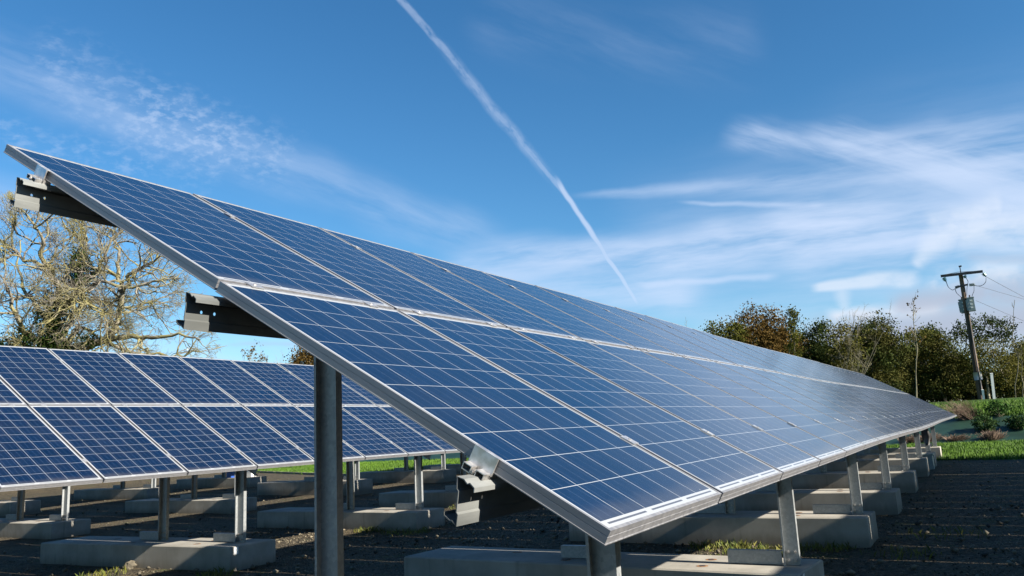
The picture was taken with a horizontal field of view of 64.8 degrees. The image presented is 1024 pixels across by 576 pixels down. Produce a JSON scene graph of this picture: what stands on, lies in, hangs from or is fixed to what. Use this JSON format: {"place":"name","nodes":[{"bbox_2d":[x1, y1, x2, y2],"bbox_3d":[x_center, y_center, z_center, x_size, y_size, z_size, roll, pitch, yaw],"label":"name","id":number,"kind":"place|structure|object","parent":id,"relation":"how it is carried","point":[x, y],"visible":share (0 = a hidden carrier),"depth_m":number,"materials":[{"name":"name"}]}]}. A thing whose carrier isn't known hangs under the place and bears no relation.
{"place":"outdoors","nodes":[
{"label":"outdoors","id":0,"kind":"place"},
{"bbox_2d":[8,404,385,406],"bbox_3d":[-0.117,2.727,18.090,0.117,0.432,31.495,-9,-12,29],"label":"steel purlin","id":1,"kind":"object","parent":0,"point":[171,405],"visible":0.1,"depth_m":10.57,"materials":[{"name":"metal"}]},
{"bbox_2d":[0,379,26,405],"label":"solar panel","id":2,"kind":"object","parent":1,"relation":"on","point":[8,395],"visible":0.88,"depth_m":9.02,"materials":[{"name":"glass"}]},
{"bbox_2d":[0,345,110,406],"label":"solar panel","id":3,"kind":"object","parent":1,"relation":"on","point":[32,376],"visible":0.98,"depth_m":9.82,"materials":[{"name":"glass"}]},
{"bbox_2d":[48,349,180,405],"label":"solar panel","id":4,"kind":"object","parent":1,"relation":"on","point":[114,379],"visible":0.92,"depth_m":10.69,"materials":[{"name":"glass"}]},
{"bbox_2d":[118,353,240,405],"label":"solar panel","id":5,"kind":"object","parent":1,"relation":"on","point":[179,380],"visible":0.97,"depth_m":11.55,"materials":[{"name":"glass"}]},
{"bbox_2d":[178,356,291,405],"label":"solar panel","id":6,"kind":"object","parent":1,"relation":"on","point":[237,383],"visible":0.93,"depth_m":12.43,"materials":[{"name":"glass"}]},
{"bbox_2d":[231,360,313,405],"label":"solar panel","id":7,"kind":"object","parent":1,"relation":"on","point":[286,385],"visible":0.68,"depth_m":13.29,"materials":[{"name":"glass"}]},
{"bbox_2d":[277,363,376,405],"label":"solar panel","id":8,"kind":"object","parent":1,"relation":"attached to","point":[305,374],"visible":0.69,"depth_m":14.16,"materials":[{"name":"glass"}]},
{"bbox_2d":[342,375,389,405],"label":"solar panel","id":9,"kind":"object","parent":1,"relation":"attached to","point":[369,396],"visible":0.2,"depth_m":14.63,"materials":[{"name":"glass"}]},
{"bbox_2d":[314,356,343,575],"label":"steel post","id":10,"kind":"object","parent":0,"point":[328,499],"visible":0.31,"depth_m":4.12,"materials":[{"name":"grey metal"}]},
{"bbox_3d":[-0.467,0.383,4.050,2.750,0.115,0.050,26,6,31],"label":"steel rafter","id":11,"kind":"object","parent":10,"relation":"attached to","visible":0},
{"bbox_2d":[443,410,941,526],"bbox_3d":[7.502,2.442,15.160,0.121,0.424,30.485,-9,-12,29],"label":"steel purlin","id":12,"kind":"object","parent":11,"relation":"on","point":[501,497],"visible":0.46,"depth_m":2.19,"materials":[{"name":"metal"}]},
{"bbox_2d":[215,281,721,545],"bbox_3d":[-0.150,0.369,2.838,1.644,0.042,0.994,26,6,30],"label":"solar panel","id":13,"kind":"object","parent":12,"relation":"attached to","point":[599,483],"visible":1,"depth_m":2.63,"materials":[{"name":"glass"}]},
{"bbox_2d":[399,310,782,502],"bbox_3d":[0.356,0.494,3.704,1.644,0.042,0.994,26,6,30],"label":"solar panel","id":14,"kind":"object","parent":12,"relation":"attached to","point":[727,471],"visible":0.79,"depth_m":3.58,"materials":[{"name":"glass"}]},
{"bbox_2d":[510,328,820,480],"bbox_3d":[0.863,0.619,4.569,1.644,0.042,0.994,26,6,30],"label":"solar panel","id":15,"kind":"object","parent":12,"relation":"attached to","point":[787,460],"visible":0.8,"depth_m":4.47,"materials":[{"name":"glass"}]},
{"bbox_2d":[587,341,846,465],"bbox_3d":[1.367,0.748,5.434,1.644,0.041,0.994,26,6,30],"label":"solar panel","id":16,"kind":"object","parent":12,"relation":"attached to","point":[824,452],"visible":0.76,"depth_m":5.36,"materials":[{"name":"glass"}]},
{"bbox_2d":[641,350,864,456],"bbox_3d":[1.873,0.872,6.299,1.644,0.043,0.994,26,7,30],"label":"solar panel","id":17,"kind":"object","parent":12,"relation":"attached to","point":[849,445],"visible":0.8,"depth_m":6.23,"materials":[{"name":"glass"}]},
{"bbox_2d":[682,356,879,448],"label":"solar panel","id":18,"kind":"object","parent":12,"relation":"attached to","point":[867,440],"visible":0.79,"depth_m":7.11,"materials":[{"name":"glass"}]},
{"bbox_2d":[714,361,890,443],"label":"solar panel","id":19,"kind":"object","parent":12,"relation":"attached to","point":[841,417],"visible":0.78,"depth_m":7.99,"materials":[{"name":"glass"}]},
{"bbox_2d":[742,366,899,439],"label":"solar panel","id":20,"kind":"object","parent":12,"relation":"attached to","point":[838,408],"visible":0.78,"depth_m":8.86,"materials":[{"name":"glass"}]},
{"bbox_2d":[764,370,906,436],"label":"solar panel","id":21,"kind":"object","parent":12,"relation":"attached to","point":[901,432],"visible":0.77,"depth_m":9.73,"materials":[{"name":"glass"}]},
{"bbox_2d":[781,373,913,434],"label":"solar panel","id":22,"kind":"object","parent":12,"relation":"attached to","point":[863,409],"visible":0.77,"depth_m":10.60,"materials":[{"name":"glass"}]},
{"bbox_2d":[797,376,918,432],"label":"solar panel","id":23,"kind":"object","parent":12,"relation":"attached to","point":[915,429],"visible":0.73,"depth_m":11.48,"materials":[{"name":"glass"}]},
{"bbox_2d":[811,379,922,431],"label":"solar panel","id":24,"kind":"object","parent":12,"relation":"attached to","point":[920,428],"visible":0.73,"depth_m":12.33,"materials":[{"name":"glass"}]},
{"bbox_2d":[822,381,927,429],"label":"solar panel","id":25,"kind":"object","parent":12,"relation":"attached to","point":[879,406],"visible":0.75,"depth_m":13.19,"materials":[{"name":"glass"}]},
{"bbox_2d":[833,383,930,427],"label":"solar panel","id":26,"kind":"object","parent":12,"relation":"attached to","point":[886,406],"visible":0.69,"depth_m":14.08,"materials":[{"name":"glass"}]},
{"bbox_2d":[841,384,933,426],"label":"solar panel","id":27,"kind":"object","parent":12,"relation":"attached to","point":[888,404],"visible":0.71,"depth_m":14.90,"materials":[{"name":"glass"}]},
{"bbox_2d":[9,164,869,377],"bbox_3d":[5.552,1.478,16.453,0.121,0.424,30.485,-9,-12,29],"label":"steel purlin","id":28,"kind":"object","parent":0,"point":[56,201],"visible":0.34,"depth_m":3.51,"materials":[{"name":"metal"}]},
{"bbox_2d":[0,441,1023,575],"bbox_3d":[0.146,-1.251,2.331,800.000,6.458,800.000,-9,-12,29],"label":"ground","id":29,"kind":"structure","parent":0,"point":[990,471],"depth_m":12.08,"materials":[{"name":"black gravel"}]},
{"bbox_2d":[0,500,40,516],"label":"concrete block","id":30,"kind":"structure","parent":29,"relation":"on","point":[10,507],"depth_m":21.15,"materials":[{"name":"grey concrete"}]},
{"bbox_2d":[0,518,90,538],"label":"concrete block","id":31,"kind":"structure","parent":29,"relation":"on","point":[37,528],"depth_m":15.22,"materials":[{"name":"grey concrete"}]},
{"bbox_2d":[6,490,24,519],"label":"steel post","id":32,"kind":"object","parent":31,"relation":"on","point":[19,515],"visible":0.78,"depth_m":16.08,"materials":[{"name":"grey metal"}]},
{"bbox_2d":[49,486,69,520],"bbox_3d":[-8.693,3.922,15.500,0.556,1.052,0.102,-9,-12,29],"label":"steel post","id":33,"kind":"object","parent":31,"relation":"on","point":[63,515],"visible":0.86,"depth_m":15.36,"materials":[{"name":"grey metal"}]},
{"bbox_2d":[0,190,223,358],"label":"old oak","id":34,"kind":"object","parent":29,"relation":"on","point":[52,332],"visible":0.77,"depth_m":43.67,"materials":[{"name":"brown plant"}]},
{"bbox_2d":[73,487,158,499],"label":"concrete block","id":35,"kind":"structure","parent":29,"relation":"on","point":[119,493],"depth_m":25.02,"materials":[{"name":"grey concrete"}]},
{"bbox_2d":[40,536,275,571],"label":"concrete block","id":36,"kind":"structure","parent":29,"relation":"on","point":[182,553],"depth_m":10.45,"materials":[{"name":"grey concrete"}]},
{"bbox_2d":[139,477,169,540],"bbox_3d":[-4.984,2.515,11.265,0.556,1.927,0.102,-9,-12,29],"label":"steel post","id":37,"kind":"object","parent":36,"relation":"on","point":[162,533],"visible":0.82,"depth_m":11.06,"materials":[{"name":"grey metal"}]},
{"bbox_2d":[213,470,246,542],"bbox_3d":[-3.666,2.746,10.456,0.556,1.049,0.102,-9,-12,29],"label":"steel post","id":38,"kind":"object","parent":36,"relation":"on","point":[239,535],"visible":0.83,"depth_m":10.34,"materials":[{"name":"grey metal"}]},
{"bbox_2d":[248,469,257,475],"bbox_3d":[-4.330,1.844,11.092,2.750,0.115,0.050,26,6,31],"label":"steel rafter","id":39,"kind":"object","parent":38,"relation":"attached to","point":[254,472],"visible":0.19,"depth_m":10.39,"materials":[{"name":"silver metal"}]},
{"bbox_2d":[81,439,430,462],"bbox_3d":[0.858,3.209,17.444,0.121,0.428,31.495,-9,-12,29],"label":"steel purlin","id":40,"kind":"object","parent":39,"relation":"on","point":[86,460],"visible":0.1,"depth_m":10.07,"materials":[{"name":"metal"}]},
{"bbox_2d":[0,405,102,491],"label":"solar panel","id":41,"kind":"object","parent":40,"relation":"attached to","point":[37,451],"visible":1,"depth_m":8.11,"materials":[{"name":"glass"}]},
{"bbox_2d":[29,405,186,482],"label":"solar panel","id":42,"kind":"object","parent":40,"relation":"attached to","point":[109,443],"visible":1,"depth_m":8.95,"materials":[{"name":"glass"}]},
{"bbox_2d":[112,405,256,474],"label":"solar panel","id":43,"kind":"object","parent":40,"relation":"attached to","point":[189,442],"visible":1,"depth_m":9.82,"materials":[{"name":"glass"}]},
{"bbox_2d":[183,405,313,468],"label":"solar panel","id":44,"kind":"object","parent":40,"relation":"attached to","point":[257,442],"visible":0.86,"depth_m":10.69,"materials":[{"name":"glass"}]},
{"bbox_2d":[243,405,364,461],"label":"solar panel","id":45,"kind":"object","parent":40,"relation":"attached to","point":[293,424],"visible":0.64,"depth_m":11.59,"materials":[{"name":"glass"}]},
{"bbox_2d":[295,406,407,459],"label":"solar panel","id":46,"kind":"object","parent":40,"relation":"attached to","point":[364,440],"visible":0.64,"depth_m":12.38,"materials":[{"name":"glass"}]},
{"bbox_2d":[342,406,445,455],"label":"solar panel","id":47,"kind":"object","parent":40,"relation":"attached to","point":[397,432],"visible":0.86,"depth_m":13.29,"materials":[{"name":"glass"}]},
{"bbox_2d":[378,406,459,452],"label":"solar panel","id":48,"kind":"object","parent":40,"relation":"attached to","point":[421,430],"visible":0.33,"depth_m":13.89,"materials":[{"name":"glass"}]},
{"bbox_2d":[125,497,256,513],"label":"concrete block","id":49,"kind":"structure","parent":29,"relation":"on","point":[222,505],"depth_m":19.02,"materials":[{"name":"grey concrete"}]},
{"bbox_2d":[176,476,266,488],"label":"concrete block","id":50,"kind":"structure","parent":29,"relation":"on","point":[213,483],"depth_m":28.39,"materials":[{"name":"grey concrete"}]},
{"bbox_2d":[257,479,372,495],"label":"concrete block","id":51,"kind":"structure","parent":29,"relation":"on","point":[303,487],"depth_m":23.02,"materials":[{"name":"grey concrete"}]},
{"bbox_2d":[257,507,444,530],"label":"concrete block","id":52,"kind":"structure","parent":29,"relation":"on","point":[357,518],"depth_m":13.66,"materials":[{"name":"grey concrete"}]},
{"bbox_2d":[343,461,354,509],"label":"steel post","id":53,"kind":"object","parent":52,"relation":"on","point":[350,496],"visible":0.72,"depth_m":14.30,"materials":[{"name":"grey metal"}]},
{"bbox_2d":[396,455,423,509],"bbox_3d":[-1.763,3.228,13.710,0.556,1.039,0.102,-9,-12,29],"label":"steel post","id":54,"kind":"object","parent":52,"relation":"on","point":[418,504],"visible":0.88,"depth_m":13.59,"materials":[{"name":"grey metal"}]},
{"bbox_2d":[354,469,456,482],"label":"concrete block","id":55,"kind":"structure","parent":29,"relation":"on","point":[439,476],"depth_m":26.25,"materials":[{"name":"grey concrete"}]},
{"bbox_2d":[379,490,482,507],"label":"concrete block","id":56,"kind":"structure","parent":29,"relation":"on","point":[438,499],"depth_m":17.46,"materials":[{"name":"grey concrete"}]},
{"bbox_2d":[0,461,1023,575],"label":"pebbles","id":57,"kind":"object","parent":29,"relation":"on","point":[839,572],"visible":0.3,"depth_m":10.89,"materials":[{"name":"gravel"}]},
{"bbox_2d":[75,505,986,575],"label":"weeds","id":58,"kind":"object","parent":29,"relation":"on","point":[829,547],"visible":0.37,"depth_m":9.43,"materials":[{"name":"green plant"}]},
{"bbox_2d":[404,546,824,575],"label":"concrete block","id":59,"kind":"structure","parent":29,"relation":"on","point":[468,561],"depth_m":7.03,"materials":[{"name":"grey concrete"}]},
{"bbox_2d":[561,541,620,558],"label":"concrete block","id":60,"kind":"structure","parent":59,"relation":"on","point":[573,551],"depth_m":7.15,"materials":[{"name":"grey"}]},
{"bbox_2d":[585,534,620,575],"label":"steel post","id":61,"kind":"object","parent":59,"relation":"on","point":[602,560],"depth_m":3.32,"materials":[{"name":"grey metal"}]},
{"bbox_2d":[727,477,800,565],"bbox_3d":[1.957,1.690,6.436,0.556,0.982,0.102,-9,-12,29],"label":"steel post","id":62,"kind":"object","parent":59,"relation":"on","point":[788,523],"visible":0.77,"depth_m":6.31,"materials":[{"name":"grey metal"}]},
{"bbox_2d":[344,415,1023,462],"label":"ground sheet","id":63,"kind":"object","parent":29,"relation":"on","point":[953,426],"visible":0.07,"depth_m":37.13,"materials":[{"name":"green plant"}]},
{"bbox_2d":[569,511,877,547],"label":"concrete block","id":64,"kind":"structure","parent":29,"relation":"on","point":[853,530],"depth_m":9.66,"materials":[{"name":"grey concrete"}]},
{"bbox_2d":[695,498,735,513],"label":"steel post","id":65,"kind":"object","parent":64,"relation":"on","point":[728,506],"visible":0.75,"depth_m":10.22,"materials":[{"name":"grey metal"}]},
{"bbox_2d":[812,453,863,513],"bbox_3d":[3.835,2.178,9.645,0.556,1.007,0.102,-9,-12,29],"label":"steel post","id":66,"kind":"object","parent":64,"relation":"on","point":[856,504],"visible":0.81,"depth_m":9.52,"materials":[{"name":"grey metal"}]},
{"bbox_2d":[717,488,902,514],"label":"concrete block","id":67,"kind":"structure","parent":29,"relation":"on","point":[883,502],"depth_m":12.47,"materials":[{"name":"grey concrete"}]},
{"bbox_2d":[860,442,891,489],"bbox_3d":[5.529,2.621,12.536,0.556,1.002,0.102,-9,-12,29],"label":"steel post","id":68,"kind":"object","parent":67,"relation":"on","point":[884,466],"visible":0.81,"depth_m":12.40,"materials":[{"name":"grey metal"}]},
{"bbox_2d":[773,470,918,492],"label":"concrete block","id":69,"kind":"structure","parent":29,"relation":"on","point":[905,481],"depth_m":15.57,"materials":[{"name":"grey concrete"}]},
{"bbox_2d":[877,435,909,470],"bbox_3d":[7.311,3.046,15.589,0.556,0.963,0.102,-9,-12,29],"label":"steel post","id":70,"kind":"object","parent":69,"relation":"on","point":[904,454],"visible":0.82,"depth_m":15.45,"materials":[{"name":"grey metal"}]},
{"bbox_2d":[818,457,929,476],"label":"concrete block","id":71,"kind":"structure","parent":29,"relation":"on","point":[920,466],"depth_m":18.74,"materials":[{"name":"grey concrete"}]},
{"bbox_2d":[935,399,980,419],"bbox_3d":[21.095,5.758,38.348,2.150,1.056,1.797,-9,-12,29],"label":"dead grass tuft","id":72,"kind":"object","parent":29,"relation":"on","point":[961,411],"visible":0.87,"depth_m":38.29,"materials":[{"name":"plant"}]},
{"bbox_2d":[971,415,999,431],"bbox_3d":[21.277,6.114,36.286,1.217,0.881,1.150,-9,-12,29],"label":"laurel shrub","id":73,"kind":"object","parent":29,"relation":"on","point":[989,422],"visible":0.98,"depth_m":36.16,"materials":[{"name":"green plant"}]},
{"bbox_2d":[983,400,1013,416],"bbox_3d":[22.910,5.705,37.996,1.206,0.896,1.224,-5,-11,10],"label":"laurel shrub","id":74,"kind":"object","parent":29,"relation":"on","point":[997,407],"visible":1,"depth_m":37.81,"materials":[{"name":"green plant"}]},
{"bbox_2d":[1002,412,1023,429],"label":"laurel shrub","id":75,"kind":"object","parent":29,"relation":"on","point":[1017,419],"visible":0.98,"depth_m":35.74,"materials":[{"name":"green plant"}]},
{"bbox_2d":[0,0,1023,401],"label":"sky","id":76,"kind":"structure","parent":0,"point":[685,163],"materials":[{"name":"blue"}]},
{"bbox_2d":[176,281,906,393],"bbox_3d":[6.527,1.961,15.806,0.117,0.425,30.485,-9,-12,29],"label":"steel purlin","id":77,"kind":"object","parent":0,"point":[229,317],"visible":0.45,"depth_m":2.88,"materials":[{"name":"metal"}]},
{"bbox_2d":[3,144,393,308],"bbox_3d":[-1.429,-0.264,3.687,1.644,0.041,0.994,26,6,30],"label":"solar panel","id":78,"kind":"object","parent":77,"relation":"on","point":[208,244],"visible":0.83,"depth_m":3.53,"materials":[{"name":"glass"}]},
{"bbox_2d":[193,194,505,327],"bbox_3d":[-0.923,-0.139,4.552,1.644,0.042,0.994,26,6,30],"label":"solar panel","id":79,"kind":"object","parent":77,"relation":"on","point":[392,286],"visible":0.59,"depth_m":4.46,"materials":[{"name":"glass"}]},
{"bbox_2d":[321,228,581,339],"bbox_3d":[-0.417,-0.013,5.418,1.644,0.041,0.994,26,6,31],"label":"solar panel","id":80,"kind":"object","parent":77,"relation":"on","point":[507,314],"visible":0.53,"depth_m":5.35,"materials":[{"name":"glass"}]},
{"bbox_2d":[411,252,636,348],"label":"solar panel","id":81,"kind":"object","parent":77,"relation":"on","point":[582,330],"visible":0.58,"depth_m":6.22,"materials":[{"name":"glass"}]},
{"bbox_2d":[482,271,678,355],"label":"solar panel","id":82,"kind":"object","parent":77,"relation":"on","point":[638,342],"visible":0.55,"depth_m":7.10,"materials":[{"name":"glass"}]},
{"bbox_2d":[535,285,711,360],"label":"solar panel","id":83,"kind":"object","parent":77,"relation":"on","point":[678,349],"visible":0.57,"depth_m":7.97,"materials":[{"name":"glass"}]},
{"bbox_2d":[580,297,736,364],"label":"solar panel","id":84,"kind":"object","parent":77,"relation":"on","point":[667,335],"visible":0.52,"depth_m":8.86,"materials":[{"name":"glass"}]},
{"bbox_2d":[616,307,759,368],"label":"solar panel","id":85,"kind":"object","parent":77,"relation":"on","point":[707,347],"visible":0.49,"depth_m":9.71,"materials":[{"name":"glass"}]},
{"bbox_2d":[646,315,778,372],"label":"solar panel","id":86,"kind":"object","parent":77,"relation":"attached to","point":[719,347],"visible":0.5,"depth_m":10.59,"materials":[{"name":"glass"}]},
{"bbox_2d":[673,323,790,374],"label":"solar panel","id":87,"kind":"object","parent":77,"relation":"attached to","point":[736,350],"visible":0.48,"depth_m":11.47,"materials":[{"name":"glass"}]},
{"bbox_2d":[694,329,806,377],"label":"solar panel","id":88,"kind":"object","parent":77,"relation":"attached to","point":[753,354],"visible":0.49,"depth_m":12.31,"materials":[{"name":"glass"}]},
{"bbox_2d":[715,335,817,379],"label":"solar panel","id":89,"kind":"object","parent":77,"relation":"attached to","point":[772,360],"visible":0.41,"depth_m":13.23,"materials":[{"name":"glass"}]},
{"bbox_2d":[729,339,826,381],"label":"solar panel","id":90,"kind":"object","parent":77,"relation":"on","point":[781,361],"visible":0.42,"depth_m":14.05,"materials":[{"name":"glass"}]},
{"bbox_2d":[257,439,1023,474],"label":"lawn","id":91,"kind":"structure","parent":0,"point":[468,458],"depth_m":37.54,"materials":[{"name":"plant"}]},
{"bbox_2d":[929,397,1023,417],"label":"bank top","id":92,"kind":"structure","parent":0,"point":[981,400],"depth_m":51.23,"materials":[{"name":"plant"}]},
{"bbox_2d":[283,345,313,364],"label":"leafy tree","id":93,"kind":"object","parent":92,"relation":"on","point":[304,357],"visible":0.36,"depth_m":61.56,"materials":[{"name":"brown plant"}]},
{"bbox_2d":[698,316,754,343],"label":"leafy tree","id":94,"kind":"object","parent":92,"relation":"on","point":[735,331],"visible":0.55,"depth_m":59.79,"materials":[{"name":"plant"}]},
{"bbox_2d":[712,298,812,355],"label":"leafy tree","id":95,"kind":"object","parent":92,"relation":"on","point":[767,339],"visible":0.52,"depth_m":61.30,"materials":[{"name":"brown plant"}]},
{"bbox_2d":[780,306,807,356],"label":"leafy tree","id":96,"kind":"object","parent":92,"relation":"on","point":[792,328],"visible":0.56,"depth_m":57.92,"materials":[{"name":"green plant"}]},
{"bbox_2d":[794,316,842,366],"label":"leafy tree","id":97,"kind":"object","parent":92,"relation":"on","point":[817,346],"visible":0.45,"depth_m":62.63,"materials":[{"name":"green plant"}]},
{"bbox_2d":[809,318,875,372],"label":"leafy tree","id":98,"kind":"object","parent":92,"relation":"on","point":[838,330],"visible":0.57,"depth_m":59.84,"materials":[{"name":"green plant"}]},
{"bbox_2d":[829,301,890,371],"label":"bare tree","id":99,"kind":"object","parent":92,"relation":"on","point":[850,337],"visible":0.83,"depth_m":58.81,"materials":[{"name":"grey plant"}]},
{"bbox_2d":[836,308,928,390],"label":"leafy tree","id":100,"kind":"object","parent":92,"relation":"on","point":[888,346],"visible":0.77,"depth_m":61.18,"materials":[{"name":"green plant"}]},
{"bbox_2d":[883,324,952,399],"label":"leafy tree","id":101,"kind":"object","parent":92,"relation":"on","point":[923,359],"visible":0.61,"depth_m":63.38,"materials":[{"name":"green plant"}]},
{"bbox_2d":[912,328,981,401],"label":"leafy tree","id":102,"kind":"object","parent":92,"relation":"on","point":[948,379],"visible":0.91,"depth_m":61.58,"materials":[{"name":"green plant"}]},
{"bbox_2d":[941,265,985,399],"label":"utility pole","id":103,"kind":"object","parent":92,"relation":"on","point":[966,304],"visible":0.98,"depth_m":56.80,"materials":[{"name":"brown wood"}]},
{"bbox_2d":[953,352,1008,399],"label":"leafy tree","id":104,"kind":"object","parent":92,"relation":"on","point":[971,397],"visible":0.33,"depth_m":63.34,"materials":[{"name":"green plant"}]},
{"bbox_2d":[948,312,1021,365],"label":"leafy tree","id":105,"kind":"object","parent":92,"relation":"on","point":[1006,333],"visible":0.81,"depth_m":71.84,"materials":[{"name":"green plant"}]},
{"bbox_2d":[950,332,1023,398],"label":"leafy tree","id":106,"kind":"object","parent":92,"relation":"on","point":[987,363],"visible":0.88,"depth_m":60.66,"materials":[{"name":"green plant"}]},
{"bbox_2d":[988,335,1023,397],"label":"leafy tree","id":107,"kind":"object","parent":92,"relation":"on","point":[1018,385],"visible":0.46,"depth_m":62.68,"materials":[{"name":"green plant"}]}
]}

